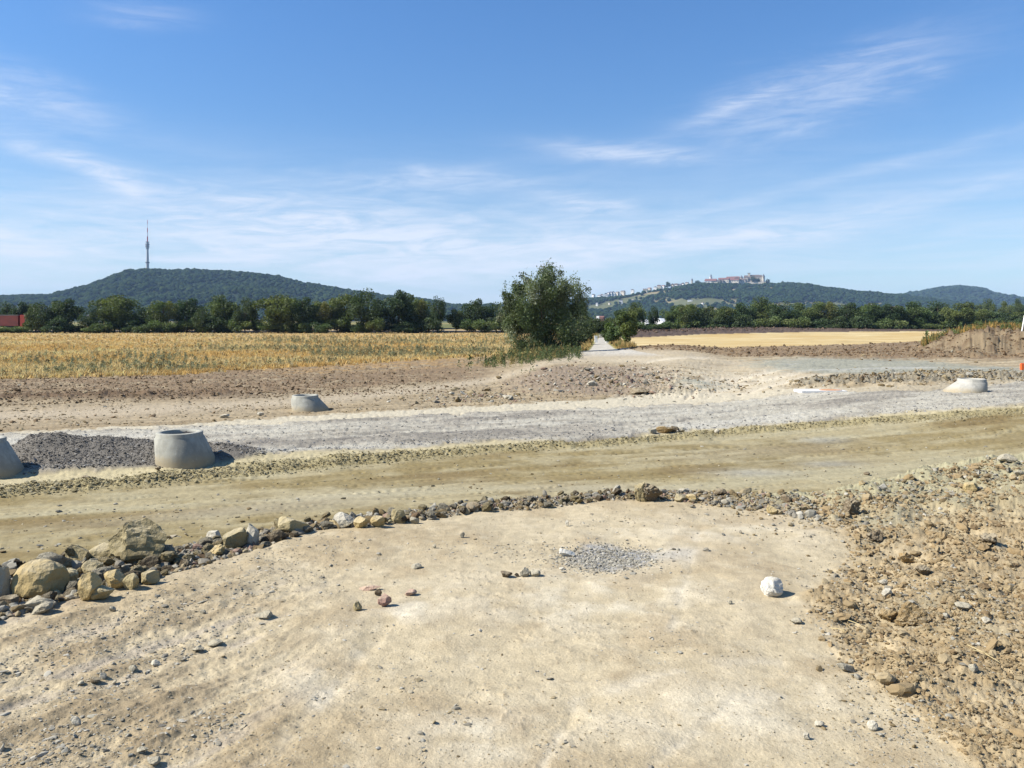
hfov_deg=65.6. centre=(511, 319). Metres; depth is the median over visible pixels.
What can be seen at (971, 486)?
stone
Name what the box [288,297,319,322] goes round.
belt tree
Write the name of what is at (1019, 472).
stone
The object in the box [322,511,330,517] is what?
rubble stone
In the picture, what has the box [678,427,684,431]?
stone
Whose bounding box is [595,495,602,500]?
rubble stone
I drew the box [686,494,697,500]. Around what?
boulder
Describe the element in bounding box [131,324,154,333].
belt shrub
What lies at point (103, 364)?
green weeds
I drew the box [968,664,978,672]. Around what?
stone
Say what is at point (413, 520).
boulder
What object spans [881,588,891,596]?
stone
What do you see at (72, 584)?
rubble stone
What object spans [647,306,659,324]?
belt tree
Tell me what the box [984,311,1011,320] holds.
belt shrub
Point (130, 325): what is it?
belt shrub
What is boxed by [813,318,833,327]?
belt shrub
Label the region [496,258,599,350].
bush
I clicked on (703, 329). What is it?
topsoil clods
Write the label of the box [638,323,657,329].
belt shrub
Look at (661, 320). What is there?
van
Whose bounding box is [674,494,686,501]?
boulder
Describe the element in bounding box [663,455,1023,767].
gravel rubble
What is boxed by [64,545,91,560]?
boulder
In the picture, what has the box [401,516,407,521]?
rubble stone
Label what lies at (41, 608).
boulder
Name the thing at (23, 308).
belt tree
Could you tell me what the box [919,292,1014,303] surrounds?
hill
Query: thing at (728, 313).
belt tree
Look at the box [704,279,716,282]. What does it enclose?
church hall
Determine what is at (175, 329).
belt shrub
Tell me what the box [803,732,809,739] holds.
stone
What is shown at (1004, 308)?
belt tree
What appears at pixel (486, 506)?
rubble stone
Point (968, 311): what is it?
belt tree
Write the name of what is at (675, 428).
stone
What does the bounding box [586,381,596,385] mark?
stone
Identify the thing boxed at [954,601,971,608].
stone
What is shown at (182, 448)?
manhole cone
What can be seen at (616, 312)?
belt tree
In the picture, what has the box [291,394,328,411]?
manhole cone
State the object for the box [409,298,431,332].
belt tree
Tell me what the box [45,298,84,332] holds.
belt tree
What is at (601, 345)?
path
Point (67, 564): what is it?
rubble stone
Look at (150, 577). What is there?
boulder
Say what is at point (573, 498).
rubble stone
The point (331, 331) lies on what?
motorway
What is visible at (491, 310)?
belt tree
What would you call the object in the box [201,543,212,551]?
rubble stone
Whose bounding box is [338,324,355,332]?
belt shrub
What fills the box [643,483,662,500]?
boulder
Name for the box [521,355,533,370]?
weed
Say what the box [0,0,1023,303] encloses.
sky
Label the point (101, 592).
boulder
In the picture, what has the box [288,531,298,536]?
rubble stone
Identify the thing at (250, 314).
belt tree
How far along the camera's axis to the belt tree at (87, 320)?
182.28 m
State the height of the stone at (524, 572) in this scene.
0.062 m
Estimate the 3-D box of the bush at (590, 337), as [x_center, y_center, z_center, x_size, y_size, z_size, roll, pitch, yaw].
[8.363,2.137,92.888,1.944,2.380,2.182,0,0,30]
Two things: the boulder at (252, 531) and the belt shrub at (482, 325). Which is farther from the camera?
the belt shrub at (482, 325)
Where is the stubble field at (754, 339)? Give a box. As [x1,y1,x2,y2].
[613,331,944,348]
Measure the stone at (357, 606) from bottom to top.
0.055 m
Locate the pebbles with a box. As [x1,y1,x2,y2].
[0,503,1023,767]
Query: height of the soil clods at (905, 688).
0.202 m
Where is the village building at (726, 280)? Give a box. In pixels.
[718,278,728,282]
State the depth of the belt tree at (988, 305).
429.30 m
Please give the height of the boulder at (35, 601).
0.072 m
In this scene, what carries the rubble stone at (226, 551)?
on the rim rubble at (15, 609)
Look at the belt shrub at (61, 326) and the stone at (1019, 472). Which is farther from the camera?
the belt shrub at (61, 326)
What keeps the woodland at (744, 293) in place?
on the hill at (684, 302)
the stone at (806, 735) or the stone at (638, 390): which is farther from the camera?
the stone at (638, 390)
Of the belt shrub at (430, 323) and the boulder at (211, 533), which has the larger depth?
the belt shrub at (430, 323)
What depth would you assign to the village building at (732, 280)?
2946.14 m
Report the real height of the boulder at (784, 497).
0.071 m
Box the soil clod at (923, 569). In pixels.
[915,565,930,574]
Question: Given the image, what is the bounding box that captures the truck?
[0,315,32,330]
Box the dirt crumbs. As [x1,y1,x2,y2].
[0,360,845,430]
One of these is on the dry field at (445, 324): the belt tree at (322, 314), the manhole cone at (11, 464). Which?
the belt tree at (322, 314)
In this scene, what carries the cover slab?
on the sand verge
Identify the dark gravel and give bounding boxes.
[11,432,265,468]
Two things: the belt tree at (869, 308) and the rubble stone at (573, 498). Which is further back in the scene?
the belt tree at (869, 308)
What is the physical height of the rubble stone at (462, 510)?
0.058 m
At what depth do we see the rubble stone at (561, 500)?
6.90 m
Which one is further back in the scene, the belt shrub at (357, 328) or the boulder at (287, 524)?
the belt shrub at (357, 328)
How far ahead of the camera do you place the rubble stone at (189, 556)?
5.36 m
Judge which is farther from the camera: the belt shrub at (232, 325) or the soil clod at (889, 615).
the belt shrub at (232, 325)
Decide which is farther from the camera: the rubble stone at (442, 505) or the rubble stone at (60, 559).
the rubble stone at (442, 505)
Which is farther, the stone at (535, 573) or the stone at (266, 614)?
the stone at (535, 573)
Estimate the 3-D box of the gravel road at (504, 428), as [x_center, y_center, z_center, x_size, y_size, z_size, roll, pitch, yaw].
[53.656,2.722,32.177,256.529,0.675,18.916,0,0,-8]
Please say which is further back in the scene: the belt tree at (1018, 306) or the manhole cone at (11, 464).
the belt tree at (1018, 306)
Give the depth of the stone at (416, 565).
5.13 m
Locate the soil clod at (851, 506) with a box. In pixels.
[843,498,860,514]
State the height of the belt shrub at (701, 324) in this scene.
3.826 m
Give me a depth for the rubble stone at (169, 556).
5.28 m
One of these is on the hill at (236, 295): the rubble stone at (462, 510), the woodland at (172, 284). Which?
the woodland at (172, 284)
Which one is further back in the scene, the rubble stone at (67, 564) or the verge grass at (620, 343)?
the verge grass at (620, 343)
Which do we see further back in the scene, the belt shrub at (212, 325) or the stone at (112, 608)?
the belt shrub at (212, 325)
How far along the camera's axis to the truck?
186.75 m
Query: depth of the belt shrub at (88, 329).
178.60 m
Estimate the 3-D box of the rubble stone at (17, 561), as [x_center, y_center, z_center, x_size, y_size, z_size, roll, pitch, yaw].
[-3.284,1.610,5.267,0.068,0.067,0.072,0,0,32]
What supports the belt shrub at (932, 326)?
on the ground at (783, 366)
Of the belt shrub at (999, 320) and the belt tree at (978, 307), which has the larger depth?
the belt tree at (978, 307)
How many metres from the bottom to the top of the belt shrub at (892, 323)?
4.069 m
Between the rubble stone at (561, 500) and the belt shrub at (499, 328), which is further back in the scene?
the belt shrub at (499, 328)
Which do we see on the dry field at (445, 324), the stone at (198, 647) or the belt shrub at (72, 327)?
the belt shrub at (72, 327)
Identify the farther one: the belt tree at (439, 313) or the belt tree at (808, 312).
the belt tree at (808, 312)
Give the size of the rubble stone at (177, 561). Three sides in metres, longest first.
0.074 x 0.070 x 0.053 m
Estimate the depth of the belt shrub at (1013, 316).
226.94 m
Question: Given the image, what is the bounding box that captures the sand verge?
[0,372,1023,488]
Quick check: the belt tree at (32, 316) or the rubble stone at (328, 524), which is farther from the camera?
the belt tree at (32, 316)
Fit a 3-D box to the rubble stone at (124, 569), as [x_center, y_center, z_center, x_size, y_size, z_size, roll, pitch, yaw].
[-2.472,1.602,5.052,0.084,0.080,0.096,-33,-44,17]
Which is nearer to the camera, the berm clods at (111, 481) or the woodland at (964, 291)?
the berm clods at (111, 481)
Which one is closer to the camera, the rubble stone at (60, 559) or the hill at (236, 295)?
the rubble stone at (60, 559)
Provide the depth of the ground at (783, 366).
36.33 m
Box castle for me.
[740,273,765,283]
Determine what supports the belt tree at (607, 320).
on the ground at (783, 366)
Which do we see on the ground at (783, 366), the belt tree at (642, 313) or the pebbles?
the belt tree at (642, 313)
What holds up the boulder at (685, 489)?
on the mound
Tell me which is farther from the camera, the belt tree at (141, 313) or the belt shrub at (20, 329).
the belt tree at (141, 313)
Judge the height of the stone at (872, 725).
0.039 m
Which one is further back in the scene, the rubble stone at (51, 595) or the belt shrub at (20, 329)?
the belt shrub at (20, 329)
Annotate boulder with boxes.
[0,566,10,596]
[0,594,18,603]
[10,558,69,597]
[24,595,56,607]
[31,601,53,614]
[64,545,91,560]
[66,568,78,584]
[77,571,101,600]
[81,560,102,572]
[89,542,111,558]
[90,585,114,599]
[104,569,124,588]
[108,518,166,564]
[122,573,138,589]
[141,570,159,584]
[206,530,220,537]
[207,544,224,555]
[222,527,247,548]
[246,523,258,544]
[278,516,307,532]
[333,512,354,527]
[353,516,367,527]
[370,515,384,526]
[391,509,405,522]
[410,517,418,523]
[466,502,480,511]
[634,482,646,501]
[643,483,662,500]
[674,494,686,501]
[679,488,689,492]
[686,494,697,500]
[713,488,726,494]
[766,505,777,514]
[781,494,792,501]
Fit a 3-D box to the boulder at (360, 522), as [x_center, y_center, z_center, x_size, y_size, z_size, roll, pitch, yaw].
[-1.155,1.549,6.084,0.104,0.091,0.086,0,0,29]
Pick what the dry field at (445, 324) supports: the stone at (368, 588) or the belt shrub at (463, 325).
the belt shrub at (463, 325)
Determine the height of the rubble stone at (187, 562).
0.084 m
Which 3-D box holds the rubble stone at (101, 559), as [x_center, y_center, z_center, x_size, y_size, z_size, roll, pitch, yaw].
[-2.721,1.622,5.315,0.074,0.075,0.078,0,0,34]
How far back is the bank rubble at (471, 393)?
33.40 m
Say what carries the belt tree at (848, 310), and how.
on the ground at (783, 366)
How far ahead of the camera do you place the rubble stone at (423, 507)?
6.70 m
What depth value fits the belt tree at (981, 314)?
217.62 m
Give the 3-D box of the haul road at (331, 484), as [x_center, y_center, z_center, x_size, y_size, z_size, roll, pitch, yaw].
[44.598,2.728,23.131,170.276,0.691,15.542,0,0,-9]
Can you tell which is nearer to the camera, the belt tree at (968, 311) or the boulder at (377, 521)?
the boulder at (377, 521)
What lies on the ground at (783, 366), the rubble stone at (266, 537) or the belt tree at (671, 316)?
the belt tree at (671, 316)
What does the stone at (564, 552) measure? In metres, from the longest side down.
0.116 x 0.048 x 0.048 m
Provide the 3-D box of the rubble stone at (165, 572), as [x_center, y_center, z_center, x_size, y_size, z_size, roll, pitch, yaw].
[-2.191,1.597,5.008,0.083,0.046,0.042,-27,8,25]
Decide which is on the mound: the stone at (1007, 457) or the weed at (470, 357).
the stone at (1007, 457)
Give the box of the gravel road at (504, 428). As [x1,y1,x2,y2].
[0,380,1023,471]
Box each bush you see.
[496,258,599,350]
[576,329,592,341]
[600,321,621,341]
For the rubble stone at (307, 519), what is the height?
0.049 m
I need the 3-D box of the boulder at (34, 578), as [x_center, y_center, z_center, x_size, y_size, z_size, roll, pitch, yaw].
[-2.830,1.553,4.747,0.306,0.247,0.230,0,0,0]
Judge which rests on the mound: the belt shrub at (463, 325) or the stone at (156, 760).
the stone at (156, 760)
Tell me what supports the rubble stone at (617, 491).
on the rim rubble at (15, 609)
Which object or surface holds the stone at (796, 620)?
on the mound
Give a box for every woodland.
[0,268,664,320]
[500,282,1008,316]
[897,285,1023,306]
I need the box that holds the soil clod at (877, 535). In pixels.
[866,530,883,541]
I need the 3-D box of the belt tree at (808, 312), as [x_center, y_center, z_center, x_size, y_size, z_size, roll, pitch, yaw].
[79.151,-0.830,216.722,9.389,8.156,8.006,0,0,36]
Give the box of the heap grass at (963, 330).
[921,320,1023,345]
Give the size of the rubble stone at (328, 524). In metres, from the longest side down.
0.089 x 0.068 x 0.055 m
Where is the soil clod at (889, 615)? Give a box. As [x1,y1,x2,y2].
[877,607,897,621]
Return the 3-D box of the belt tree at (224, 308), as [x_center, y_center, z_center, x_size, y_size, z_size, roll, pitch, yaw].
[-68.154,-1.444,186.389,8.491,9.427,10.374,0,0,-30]
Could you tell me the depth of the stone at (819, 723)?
3.14 m
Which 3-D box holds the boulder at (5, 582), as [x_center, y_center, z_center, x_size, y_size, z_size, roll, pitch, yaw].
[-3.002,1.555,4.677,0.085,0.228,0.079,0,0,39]
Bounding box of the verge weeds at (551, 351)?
[473,341,583,367]
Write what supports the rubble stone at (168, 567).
on the rim rubble at (15, 609)
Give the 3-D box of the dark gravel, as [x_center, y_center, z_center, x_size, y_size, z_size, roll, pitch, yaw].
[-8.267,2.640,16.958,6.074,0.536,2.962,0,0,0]
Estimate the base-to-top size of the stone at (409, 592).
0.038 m
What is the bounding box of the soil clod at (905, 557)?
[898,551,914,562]
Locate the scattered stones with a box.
[0,403,1023,551]
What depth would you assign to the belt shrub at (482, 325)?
180.03 m
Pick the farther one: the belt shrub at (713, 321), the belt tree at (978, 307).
the belt tree at (978, 307)
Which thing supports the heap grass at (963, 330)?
on the ground at (783, 366)
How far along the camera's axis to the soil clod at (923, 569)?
4.89 m
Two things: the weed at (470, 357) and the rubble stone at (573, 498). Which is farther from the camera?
the weed at (470, 357)
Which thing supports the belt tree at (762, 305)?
on the ground at (783, 366)
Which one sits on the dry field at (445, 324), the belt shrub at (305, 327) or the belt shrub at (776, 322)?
the belt shrub at (305, 327)
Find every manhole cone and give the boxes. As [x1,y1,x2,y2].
[0,435,23,478]
[154,429,214,468]
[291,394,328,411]
[943,378,987,392]
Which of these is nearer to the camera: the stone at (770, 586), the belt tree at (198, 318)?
the stone at (770, 586)
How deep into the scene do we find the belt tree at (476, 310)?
189.08 m
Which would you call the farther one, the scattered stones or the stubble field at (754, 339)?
the stubble field at (754, 339)
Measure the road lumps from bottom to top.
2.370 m
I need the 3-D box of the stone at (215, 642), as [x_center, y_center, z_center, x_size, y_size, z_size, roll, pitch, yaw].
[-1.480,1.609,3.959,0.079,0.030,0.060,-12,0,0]
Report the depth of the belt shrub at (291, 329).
185.47 m
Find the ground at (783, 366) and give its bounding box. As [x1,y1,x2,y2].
[0,326,1023,491]
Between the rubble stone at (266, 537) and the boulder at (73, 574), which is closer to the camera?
the boulder at (73, 574)
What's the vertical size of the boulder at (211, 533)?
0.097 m
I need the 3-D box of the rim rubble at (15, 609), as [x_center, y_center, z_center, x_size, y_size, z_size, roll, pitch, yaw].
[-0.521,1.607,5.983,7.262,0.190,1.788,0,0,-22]
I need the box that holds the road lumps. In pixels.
[679,329,1023,394]
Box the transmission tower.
[145,220,149,267]
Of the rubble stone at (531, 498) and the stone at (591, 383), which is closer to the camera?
the rubble stone at (531, 498)
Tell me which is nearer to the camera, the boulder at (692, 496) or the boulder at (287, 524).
the boulder at (287, 524)
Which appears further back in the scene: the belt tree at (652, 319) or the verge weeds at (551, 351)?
the belt tree at (652, 319)
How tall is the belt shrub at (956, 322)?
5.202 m
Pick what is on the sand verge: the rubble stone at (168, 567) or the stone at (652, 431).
the stone at (652, 431)
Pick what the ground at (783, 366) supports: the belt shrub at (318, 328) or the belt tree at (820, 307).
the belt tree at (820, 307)
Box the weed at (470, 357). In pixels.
[466,354,477,370]
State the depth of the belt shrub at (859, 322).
207.06 m
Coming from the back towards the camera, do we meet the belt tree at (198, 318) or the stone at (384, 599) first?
the belt tree at (198, 318)
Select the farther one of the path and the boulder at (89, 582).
the path
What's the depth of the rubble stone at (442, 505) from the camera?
6.64 m
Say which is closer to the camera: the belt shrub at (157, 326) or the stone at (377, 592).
the stone at (377, 592)
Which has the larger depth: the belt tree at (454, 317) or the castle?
the castle
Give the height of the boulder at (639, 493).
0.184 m
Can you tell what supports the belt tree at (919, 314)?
on the ground at (783, 366)
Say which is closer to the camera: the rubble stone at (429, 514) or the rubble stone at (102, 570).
the rubble stone at (102, 570)
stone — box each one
[13,558,22,564]
[35,552,72,564]
[41,591,56,599]
[63,561,71,567]
[63,587,76,595]
[64,544,82,556]
[65,581,77,590]
[71,716,80,725]
[90,677,100,683]
[91,566,115,574]
[96,572,103,579]
[98,557,109,562]
[100,673,106,678]
[103,558,114,565]
[109,606,115,610]
[119,565,130,573]
[124,570,141,580]
[128,665,137,671]
[130,565,144,571]
[137,746,147,752]
[139,555,160,568]
[147,756,160,765]
[151,659,160,665]
[160,565,173,570]
[160,569,168,575]
[161,551,179,563]
[163,545,174,551]
[173,558,180,564]
[175,546,183,549]
[178,559,192,566]
[182,554,194,560]
[191,645,203,650]
[199,537,212,544]
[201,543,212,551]
[207,639,222,645]
[219,414,229,417]
[223,548,229,554]
[255,610,272,618]
[259,541,269,545]
[260,534,269,542]
[269,530,287,542]
[274,518,278,527]
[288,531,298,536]
[303,525,312,531]
[304,516,310,521]
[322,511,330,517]
[322,521,333,527]
[353,601,361,610]
[359,585,381,590]
[374,588,381,595]
[377,593,391,606]
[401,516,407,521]
[405,589,416,595]
[411,563,421,568]
[418,504,426,510]
[425,511,434,517]
[439,503,446,509]
[459,507,465,513]
[482,502,491,511]
[501,571,511,576]
[520,567,528,576]
[527,496,534,501]
[529,569,540,576]
[544,501,550,506]
[558,498,564,504]
[559,548,574,555]
[570,495,578,501]
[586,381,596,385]
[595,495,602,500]
[614,488,621,494]
[629,387,648,393]
[648,428,656,433]
[656,426,672,432]
[671,426,678,431]
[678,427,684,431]
[760,576,782,596]
[791,617,801,623]
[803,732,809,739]
[814,720,823,726]
[837,663,854,672]
[867,720,877,730]
[879,579,887,584]
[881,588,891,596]
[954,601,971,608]
[963,482,977,491]
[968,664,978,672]
[981,616,991,623]
[997,453,1017,462]
[1014,470,1023,475]
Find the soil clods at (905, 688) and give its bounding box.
[788,457,1023,767]
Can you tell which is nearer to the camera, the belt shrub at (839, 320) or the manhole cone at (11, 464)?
the manhole cone at (11, 464)
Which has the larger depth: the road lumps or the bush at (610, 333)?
the bush at (610, 333)
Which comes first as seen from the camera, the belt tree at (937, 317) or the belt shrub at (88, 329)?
the belt shrub at (88, 329)
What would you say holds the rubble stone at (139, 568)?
on the rubble stone
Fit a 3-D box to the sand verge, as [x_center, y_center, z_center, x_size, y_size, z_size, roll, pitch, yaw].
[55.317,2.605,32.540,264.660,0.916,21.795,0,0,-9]
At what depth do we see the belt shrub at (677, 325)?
209.07 m
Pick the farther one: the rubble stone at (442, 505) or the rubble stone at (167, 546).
the rubble stone at (442, 505)
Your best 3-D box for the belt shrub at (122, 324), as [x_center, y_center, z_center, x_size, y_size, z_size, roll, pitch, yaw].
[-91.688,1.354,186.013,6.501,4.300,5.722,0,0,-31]
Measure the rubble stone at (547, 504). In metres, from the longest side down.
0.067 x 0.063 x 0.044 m
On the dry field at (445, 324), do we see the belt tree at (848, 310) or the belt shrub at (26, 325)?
the belt shrub at (26, 325)
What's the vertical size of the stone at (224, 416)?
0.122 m
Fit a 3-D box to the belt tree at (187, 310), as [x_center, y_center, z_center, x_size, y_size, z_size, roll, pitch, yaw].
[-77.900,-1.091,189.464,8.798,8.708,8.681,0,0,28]
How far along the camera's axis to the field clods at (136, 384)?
34.66 m
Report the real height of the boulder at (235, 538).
0.164 m
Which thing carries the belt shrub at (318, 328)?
on the dry field at (445, 324)
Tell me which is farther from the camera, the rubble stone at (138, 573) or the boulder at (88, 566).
the boulder at (88, 566)
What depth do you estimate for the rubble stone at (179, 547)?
5.62 m
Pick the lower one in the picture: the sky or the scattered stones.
the scattered stones
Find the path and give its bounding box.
[581,336,646,353]
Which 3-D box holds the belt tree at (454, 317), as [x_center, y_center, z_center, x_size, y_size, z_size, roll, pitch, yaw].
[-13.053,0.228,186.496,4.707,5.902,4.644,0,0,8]
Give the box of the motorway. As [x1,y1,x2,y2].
[29,331,502,331]
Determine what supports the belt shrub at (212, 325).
on the dry field at (445, 324)
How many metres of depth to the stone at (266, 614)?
4.27 m
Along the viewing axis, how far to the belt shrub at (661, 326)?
212.01 m
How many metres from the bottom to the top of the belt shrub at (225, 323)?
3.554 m
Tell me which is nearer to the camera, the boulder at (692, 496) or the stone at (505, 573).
the stone at (505, 573)
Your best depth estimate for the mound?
3.87 m
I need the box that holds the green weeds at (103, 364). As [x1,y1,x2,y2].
[0,332,538,374]
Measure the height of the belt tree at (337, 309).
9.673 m
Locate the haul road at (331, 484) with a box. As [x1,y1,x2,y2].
[0,408,1023,564]
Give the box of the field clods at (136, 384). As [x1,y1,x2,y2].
[0,364,482,405]
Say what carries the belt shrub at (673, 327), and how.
on the ground at (783, 366)
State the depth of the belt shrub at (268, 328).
179.12 m
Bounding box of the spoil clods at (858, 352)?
[618,325,1023,357]
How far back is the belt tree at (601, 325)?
156.65 m
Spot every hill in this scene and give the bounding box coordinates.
[1,273,499,320]
[588,286,902,309]
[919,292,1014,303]
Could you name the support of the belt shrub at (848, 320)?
on the ground at (783, 366)
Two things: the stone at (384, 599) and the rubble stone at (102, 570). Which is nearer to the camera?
the stone at (384, 599)
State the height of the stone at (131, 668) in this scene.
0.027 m
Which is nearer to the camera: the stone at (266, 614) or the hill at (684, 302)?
the stone at (266, 614)
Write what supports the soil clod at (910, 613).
on the mound
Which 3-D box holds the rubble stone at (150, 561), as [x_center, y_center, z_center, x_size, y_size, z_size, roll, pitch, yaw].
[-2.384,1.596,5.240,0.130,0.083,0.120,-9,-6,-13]
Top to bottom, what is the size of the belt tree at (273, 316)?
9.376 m
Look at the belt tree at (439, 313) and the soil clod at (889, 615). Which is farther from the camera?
the belt tree at (439, 313)
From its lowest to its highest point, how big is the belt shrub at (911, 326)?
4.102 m
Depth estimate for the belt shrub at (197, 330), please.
184.00 m
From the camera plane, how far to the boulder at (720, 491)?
7.20 m
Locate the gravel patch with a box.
[524,532,690,578]
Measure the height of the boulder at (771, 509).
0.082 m
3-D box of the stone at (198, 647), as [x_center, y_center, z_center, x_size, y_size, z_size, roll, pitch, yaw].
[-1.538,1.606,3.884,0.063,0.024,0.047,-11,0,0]
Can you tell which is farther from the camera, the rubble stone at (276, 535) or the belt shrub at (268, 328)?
the belt shrub at (268, 328)
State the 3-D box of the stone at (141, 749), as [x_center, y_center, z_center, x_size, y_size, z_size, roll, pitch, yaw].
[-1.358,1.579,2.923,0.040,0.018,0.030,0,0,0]
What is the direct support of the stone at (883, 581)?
on the mound
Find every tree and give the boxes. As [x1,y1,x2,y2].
[0,301,15,327]
[8,301,33,314]
[23,301,54,332]
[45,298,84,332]
[77,307,98,332]
[88,294,140,332]
[129,305,150,324]
[144,300,178,331]
[169,297,206,332]
[191,307,211,332]
[203,294,240,332]
[232,297,258,332]
[251,294,295,332]
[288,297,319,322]
[308,301,332,329]
[328,293,356,327]
[345,288,384,328]
[379,289,418,332]
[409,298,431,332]
[426,296,446,326]
[446,309,465,329]
[460,298,488,331]
[484,301,503,323]
[564,310,589,330]
[587,318,606,332]
[600,318,615,331]
[613,309,637,323]
[615,309,637,342]
[624,301,648,322]
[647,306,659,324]
[658,304,682,322]
[675,303,701,327]
[694,305,714,325]
[710,306,737,324]
[734,302,758,321]
[748,296,774,320]
[766,301,801,324]
[791,302,819,319]
[810,301,837,322]
[829,302,862,321]
[854,303,887,322]
[873,303,908,325]
[901,301,933,324]
[923,300,951,323]
[937,302,976,328]
[972,309,994,321]
[974,304,982,311]
[982,298,997,311]
[997,301,1012,314]
[1010,298,1023,314]
[1011,311,1023,316]
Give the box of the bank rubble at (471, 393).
[354,361,721,405]
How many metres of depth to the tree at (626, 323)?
79.94 m
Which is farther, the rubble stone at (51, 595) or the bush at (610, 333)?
the bush at (610, 333)
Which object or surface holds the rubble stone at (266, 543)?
on the rim rubble at (15, 609)
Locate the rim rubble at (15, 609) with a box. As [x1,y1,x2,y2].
[0,485,826,619]
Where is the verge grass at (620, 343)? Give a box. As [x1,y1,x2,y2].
[581,332,636,350]
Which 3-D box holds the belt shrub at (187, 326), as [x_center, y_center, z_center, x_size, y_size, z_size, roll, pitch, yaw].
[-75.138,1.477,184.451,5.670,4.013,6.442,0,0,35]
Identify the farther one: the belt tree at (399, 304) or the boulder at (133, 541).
the belt tree at (399, 304)
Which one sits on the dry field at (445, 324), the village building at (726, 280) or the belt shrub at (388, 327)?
the belt shrub at (388, 327)
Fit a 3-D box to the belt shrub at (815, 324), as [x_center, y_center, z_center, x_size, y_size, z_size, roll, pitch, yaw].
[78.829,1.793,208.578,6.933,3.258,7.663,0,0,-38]
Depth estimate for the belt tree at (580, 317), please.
145.68 m
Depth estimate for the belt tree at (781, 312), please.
212.93 m
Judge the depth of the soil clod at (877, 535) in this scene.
5.77 m
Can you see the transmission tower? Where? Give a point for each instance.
(147, 244)
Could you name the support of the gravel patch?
on the mound
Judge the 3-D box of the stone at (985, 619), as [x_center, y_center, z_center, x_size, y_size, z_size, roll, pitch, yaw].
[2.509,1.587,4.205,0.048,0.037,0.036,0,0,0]
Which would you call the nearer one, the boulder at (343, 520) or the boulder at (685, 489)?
the boulder at (343, 520)
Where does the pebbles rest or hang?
on the mound
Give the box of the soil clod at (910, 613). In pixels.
[892,601,930,625]
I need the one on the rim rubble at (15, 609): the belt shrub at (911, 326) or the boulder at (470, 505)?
the boulder at (470, 505)
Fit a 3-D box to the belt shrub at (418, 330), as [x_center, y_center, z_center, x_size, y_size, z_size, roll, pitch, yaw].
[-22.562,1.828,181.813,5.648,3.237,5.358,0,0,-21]
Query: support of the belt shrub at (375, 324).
on the dry field at (445, 324)
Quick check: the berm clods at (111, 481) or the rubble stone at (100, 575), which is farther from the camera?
the berm clods at (111, 481)
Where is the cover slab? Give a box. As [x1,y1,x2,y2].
[794,389,847,392]
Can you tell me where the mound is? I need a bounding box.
[0,452,1023,767]
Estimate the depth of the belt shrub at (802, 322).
207.21 m
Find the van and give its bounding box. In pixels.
[658,318,664,323]
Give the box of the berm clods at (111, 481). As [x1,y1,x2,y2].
[0,407,1023,500]
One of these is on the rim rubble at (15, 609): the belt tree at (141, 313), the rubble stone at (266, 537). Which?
the rubble stone at (266, 537)
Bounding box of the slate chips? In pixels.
[0,510,841,767]
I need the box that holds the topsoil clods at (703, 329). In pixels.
[637,326,898,332]
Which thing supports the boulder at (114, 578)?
on the rim rubble at (15, 609)
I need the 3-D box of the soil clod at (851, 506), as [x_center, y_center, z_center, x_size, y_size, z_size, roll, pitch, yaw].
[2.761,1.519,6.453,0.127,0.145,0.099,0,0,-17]
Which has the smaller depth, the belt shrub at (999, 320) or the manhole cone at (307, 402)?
the manhole cone at (307, 402)
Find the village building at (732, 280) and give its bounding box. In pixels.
[726,276,739,282]
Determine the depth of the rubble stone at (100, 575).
4.97 m
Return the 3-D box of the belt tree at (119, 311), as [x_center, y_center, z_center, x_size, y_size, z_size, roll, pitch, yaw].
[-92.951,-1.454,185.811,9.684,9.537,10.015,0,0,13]
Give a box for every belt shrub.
[5,326,34,332]
[22,321,39,332]
[40,317,69,332]
[47,316,76,332]
[69,325,87,332]
[80,327,102,332]
[90,321,114,332]
[112,317,132,332]
[119,320,141,332]
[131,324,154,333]
[148,320,176,332]
[165,321,185,332]
[172,318,196,332]
[190,325,209,332]
[198,316,225,332]
[211,320,233,332]
[227,319,251,332]
[246,319,263,332]
[256,322,284,332]
[283,322,298,332]
[294,318,315,332]
[310,322,331,332]
[323,316,350,332]
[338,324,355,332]
[349,323,373,332]
[364,317,384,332]
[383,319,399,332]
[390,321,417,332]
[404,321,423,332]
[417,317,444,331]
[458,318,475,332]
[470,319,498,332]
[485,316,503,332]
[638,322,646,330]
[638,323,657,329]
[648,322,672,329]
[662,321,677,328]
[673,318,699,328]
[688,320,708,327]
[704,316,730,327]
[730,314,756,327]
[753,316,783,326]
[781,316,811,327]
[801,321,825,327]
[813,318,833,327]
[827,315,850,328]
[845,317,855,327]
[849,316,876,328]
[867,321,891,328]
[878,318,908,328]
[898,318,920,328]
[918,322,944,328]
[944,315,970,328]
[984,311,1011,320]
[984,317,1010,324]
[993,314,1023,322]
[1001,318,1022,324]
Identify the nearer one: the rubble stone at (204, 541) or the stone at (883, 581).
the stone at (883, 581)
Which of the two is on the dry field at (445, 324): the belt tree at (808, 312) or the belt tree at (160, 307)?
the belt tree at (160, 307)
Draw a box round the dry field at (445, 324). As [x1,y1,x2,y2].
[0,321,598,378]

